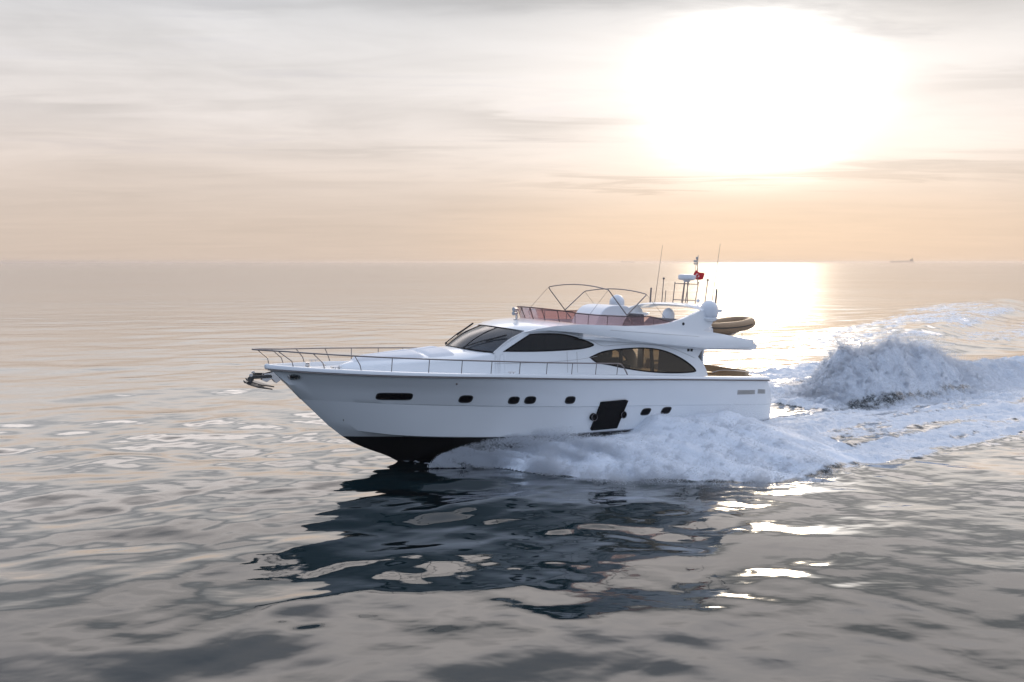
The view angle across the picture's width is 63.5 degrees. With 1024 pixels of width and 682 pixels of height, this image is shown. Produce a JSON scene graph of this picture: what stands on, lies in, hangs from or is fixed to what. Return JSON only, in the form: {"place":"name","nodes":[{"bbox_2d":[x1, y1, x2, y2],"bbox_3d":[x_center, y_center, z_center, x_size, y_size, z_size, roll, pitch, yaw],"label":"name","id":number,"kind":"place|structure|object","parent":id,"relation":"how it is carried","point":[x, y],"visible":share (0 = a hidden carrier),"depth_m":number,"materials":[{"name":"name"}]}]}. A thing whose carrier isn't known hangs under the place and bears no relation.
{"place":"outdoors","nodes":[
{"label":"outdoors","id":0,"kind":"place"},
{"bbox_2d":[0,262,1023,681],"bbox_3d":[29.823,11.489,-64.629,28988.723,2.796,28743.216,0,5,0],"label":"sea","id":1,"kind":"structure","parent":0,"point":[180,500],"depth_m":22.18,"materials":[{"name":"grey liquid"}]},
{"bbox_2d":[243,245,770,460],"bbox_3d":[0.780,0.322,29.543,20.391,8.431,5.385,0,5,-32],"label":"motor yacht","id":2,"kind":"object","parent":1,"relation":"on","point":[493,379],"visible":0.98,"depth_m":27.41,"materials":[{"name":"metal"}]},
{"bbox_2d":[376,393,412,399],"bbox_3d":[-3.607,1.697,25.341,1.153,0.273,0.162,-1,6,-14],"label":"bow window","id":3,"kind":"structure","parent":2,"relation":"in","point":[380,396],"depth_m":25.33,"materials":[{"name":"black glass"}]},
{"bbox_2d":[457,327,520,343],"bbox_3d":[-0.574,-0.249,30.691,3.561,0.620,0.194,-4,7,-36],"label":"windshield","id":4,"kind":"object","parent":2,"relation":"in","point":[496,332],"depth_m":30.48,"materials":[{"name":"black"}]},
{"bbox_2d":[503,333,593,351],"bbox_3d":[1.272,0.034,27.747,3.561,0.620,0.155,-3,6,-27],"label":"side window","id":5,"kind":"structure","parent":2,"relation":"in","point":[536,342],"depth_m":27.71,"materials":[{"name":"black glass"}]},
{"bbox_2d":[589,347,695,372],"bbox_3d":[4.763,0.709,29.800,5.013,0.954,0.226,0,5,-32],"label":"saloon window","id":6,"kind":"structure","parent":2,"relation":"in","point":[650,349],"depth_m":29.92,"materials":[{"name":"black glass"}]},
{"bbox_2d":[694,270,703,279],"bbox_3d":[7.469,-2.656,33.239,0.559,0.402,0.091,-1,6,-5],"label":"flag","id":7,"kind":"object","parent":2,"relation":"attached to","point":[699,275],"visible":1,"depth_m":33.24,"materials":[{"name":"red fabric"}]},
{"bbox_2d":[703,316,754,337],"bbox_3d":[8.250,-0.538,33.491,3.920,1.124,1.830,0,5,-32],"label":"inflatable dinghy","id":8,"kind":"object","parent":2,"relation":"on","point":[730,326],"visible":0.6,"depth_m":33.04,"materials":[{"name":"brown plastic"}]},
{"bbox_2d":[427,397,1022,489],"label":"bow spray","id":9,"kind":"object","parent":1,"relation":"on","point":[472,456],"visible":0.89,"depth_m":26.31,"materials":[{"name":"liquid"}]},
{"bbox_2d":[749,326,1023,412],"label":"wake plume","id":10,"kind":"object","parent":1,"relation":"on","point":[870,351],"visible":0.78,"depth_m":38.76,"materials":[{"name":"liquid"}]},
{"bbox_2d":[890,259,913,261],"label":"cargo ship","id":11,"kind":"object","parent":1,"relation":"on","point":[911,260],"visible":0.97,"depth_m":6757.68,"materials":[{"name":"paint"}]},
{"bbox_2d":[0,0,1023,261],"label":"sky","id":12,"kind":"structure","parent":0,"point":[131,130],"materials":[{"name":"beige"}]}
]}

